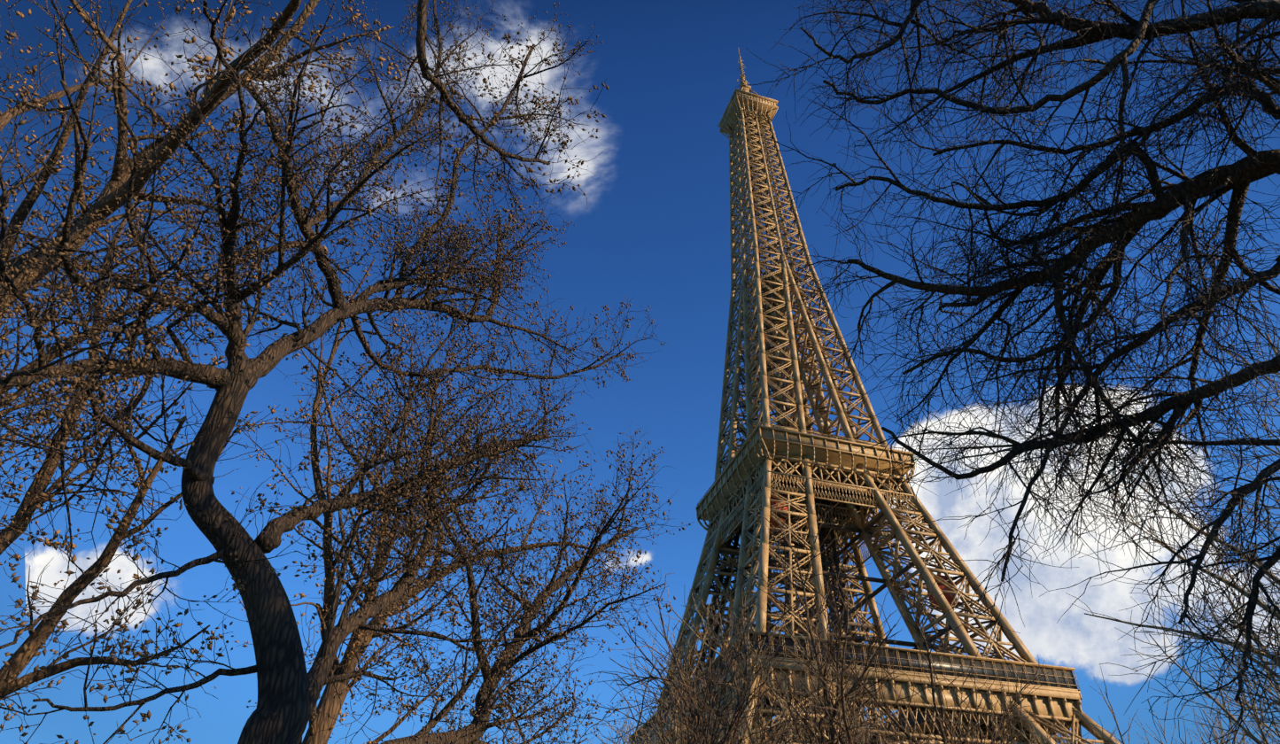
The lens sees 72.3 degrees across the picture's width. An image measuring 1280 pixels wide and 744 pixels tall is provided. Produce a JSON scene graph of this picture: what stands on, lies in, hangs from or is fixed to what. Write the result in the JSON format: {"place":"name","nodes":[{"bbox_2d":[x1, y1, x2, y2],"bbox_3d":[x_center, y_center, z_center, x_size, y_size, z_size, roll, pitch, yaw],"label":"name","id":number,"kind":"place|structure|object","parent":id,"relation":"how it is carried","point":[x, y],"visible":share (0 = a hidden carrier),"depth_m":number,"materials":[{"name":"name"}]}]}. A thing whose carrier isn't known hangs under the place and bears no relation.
{"place":"outdoors","nodes":[
{"label":"outdoors","id":0,"kind":"place"},
{"bbox_2d":[24,545,168,635],"bbox_3d":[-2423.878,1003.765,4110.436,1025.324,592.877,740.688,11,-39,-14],"label":"cloud","id":1,"kind":"structure","parent":0,"point":[39,562],"depth_m":4114.49,"materials":[{"name":"white"}]},
{"bbox_2d":[114,30,600,193],"bbox_3d":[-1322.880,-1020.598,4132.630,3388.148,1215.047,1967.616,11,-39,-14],"label":"cloud","id":2,"kind":"structure","parent":0,"point":[154,68],"depth_m":4114.02,"materials":[{"name":"white"}]},
{"bbox_2d":[605,552,651,568],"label":"cloud","id":3,"kind":"structure","parent":0,"point":[642,560],"depth_m":4202.03,"materials":[{"name":"white"}]},
{"bbox_2d":[0,0,1279,743],"label":"sky","id":4,"kind":"structure","parent":0,"point":[654,228],"materials":[{"name":"blue"}]},
{"bbox_2d":[887,384,1279,684],"bbox_3d":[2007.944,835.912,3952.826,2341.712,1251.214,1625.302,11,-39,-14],"label":"cloud","id":5,"kind":"structure","parent":0,"point":[1075,636],"depth_m":3954.86,"materials":[{"name":"white"}]},
{"label":"ground","id":6,"kind":"structure","parent":0,"visible":0},
{"bbox_2d":[0,0,279,732],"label":"orange tree","id":7,"kind":"object","parent":6,"relation":"on","point":[18,659],"visible":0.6,"depth_m":10.18,"materials":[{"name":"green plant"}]},
{"bbox_2d":[0,0,278,732],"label":"orange tree pods","id":8,"kind":"object","parent":7,"relation":"attached to","point":[135,577],"visible":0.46,"depth_m":10.31,"materials":[{"name":"brown plant"}]},
{"bbox_2d":[0,0,401,485],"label":"orange tree","id":9,"kind":"object","parent":6,"relation":"on","point":[221,80],"visible":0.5,"depth_m":9.60,"materials":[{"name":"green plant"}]},
{"bbox_2d":[0,0,403,488],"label":"tree pods","id":10,"kind":"object","parent":9,"relation":"attached to","point":[230,53],"visible":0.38,"depth_m":10.11,"materials":[{"name":"brown plant"}]},
{"bbox_2d":[0,0,692,743],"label":"tree","id":11,"kind":"object","parent":6,"relation":"on","point":[289,689],"visible":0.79,"depth_m":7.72,"materials":[{"name":"brown plant"}]},
{"bbox_2d":[228,256,620,743],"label":"orange tree","id":12,"kind":"object","parent":6,"relation":"on","point":[321,722],"visible":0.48,"depth_m":14.32,"materials":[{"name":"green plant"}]},
{"bbox_2d":[231,267,628,743],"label":"tree pods","id":13,"kind":"object","parent":12,"relation":"attached to","point":[302,595],"visible":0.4,"depth_m":14.53,"materials":[{"name":"brown plant"}]},
{"bbox_2d":[422,664,593,743],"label":"bare shrub","id":14,"kind":"object","parent":6,"relation":"on","point":[445,718],"visible":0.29,"depth_m":45.26,"materials":[{"name":"brown plant"}]},
{"bbox_2d":[482,581,766,743],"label":"bare shrub","id":15,"kind":"object","parent":6,"relation":"on","point":[683,704],"visible":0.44,"depth_m":44.97,"materials":[{"name":"brown plant"}]},
{"bbox_2d":[617,558,819,743],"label":"bare shrub","id":16,"kind":"object","parent":6,"relation":"on","point":[712,714],"visible":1,"depth_m":19.67,"materials":[{"name":"brown plant"}]},
{"bbox_2d":[579,556,858,743],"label":"bare shrub","id":17,"kind":"object","parent":6,"relation":"on","point":[695,721],"visible":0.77,"depth_m":33.63,"materials":[{"name":"brown plant"}]},
{"bbox_2d":[580,575,897,743],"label":"bare shrub","id":18,"kind":"object","parent":6,"relation":"on","point":[746,722],"visible":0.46,"depth_m":49.51,"materials":[{"name":"brown plant"}]},
{"bbox_2d":[577,499,919,743],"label":"bare shrub","id":19,"kind":"object","parent":6,"relation":"on","point":[832,709],"visible":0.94,"depth_m":36.70,"materials":[{"name":"brown plant"}]},
{"bbox_2d":[720,597,911,743],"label":"bare shrub","id":20,"kind":"object","parent":6,"relation":"on","point":[781,706],"visible":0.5,"depth_m":55.74,"materials":[{"name":"brown plant"}]},
{"bbox_2d":[628,46,1120,743],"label":"eiffel tower","id":21,"kind":"structure","parent":6,"relation":"on","point":[764,447],"depth_m":215.36,"materials":[{"name":"brown metal"}]},
{"bbox_2d":[769,496,791,532],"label":"elevator","id":22,"kind":"object","parent":21,"relation":"on","point":[775,524],"visible":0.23,"depth_m":200.50,"materials":[{"name":"orange paint"}]},
{"bbox_2d":[630,633,1077,743],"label":"eiffel glass","id":23,"kind":"object","parent":21,"relation":"attached to","point":[980,671],"visible":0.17,"depth_m":169.69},
{"bbox_2d":[658,116,1076,743],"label":"eiffel interior","id":24,"kind":"object","parent":21,"relation":"attached to","point":[835,560],"visible":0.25,"depth_m":214.03,"materials":[{"name":"brown metal"}]},
{"bbox_2d":[925,574,958,609],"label":"elevator","id":25,"kind":"object","parent":21,"relation":"in","point":[949,597],"visible":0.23,"depth_m":197.29,"materials":[{"name":"red paint"}]},
{"bbox_2d":[761,557,1057,743],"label":"bare shrub","id":26,"kind":"object","parent":6,"relation":"on","point":[946,740],"visible":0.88,"depth_m":38.91,"materials":[{"name":"brown plant"}]},
{"bbox_2d":[737,0,1279,743],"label":"tree","id":27,"kind":"object","parent":6,"relation":"on","point":[1213,184],"visible":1,"depth_m":6.04,"materials":[{"name":"black plant"}]},
{"bbox_2d":[915,696,1119,743],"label":"bare shrub","id":28,"kind":"object","parent":6,"relation":"on","point":[1039,736],"visible":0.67,"depth_m":59.09,"materials":[{"name":"brown plant"}]},
{"bbox_2d":[1057,412,1279,731],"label":"tree","id":29,"kind":"object","parent":6,"relation":"on","point":[1245,593],"visible":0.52,"depth_m":18.75,"materials":[{"name":"brown plant"}]},
{"bbox_2d":[1065,296,1279,743],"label":"tree","id":30,"kind":"object","parent":6,"relation":"on","point":[1198,637],"visible":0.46,"depth_m":22.50,"materials":[{"name":"brown plant"}]},
{"bbox_2d":[1066,660,1279,743],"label":"bare shrub","id":31,"kind":"object","parent":6,"relation":"on","point":[1200,732],"visible":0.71,"depth_m":43.51,"materials":[{"name":"brown plant"}]},
{"bbox_2d":[1114,551,1279,743],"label":"bare shrub","id":32,"kind":"object","parent":6,"relation":"on","point":[1260,725],"visible":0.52,"depth_m":32.32,"materials":[{"name":"brown plant"}]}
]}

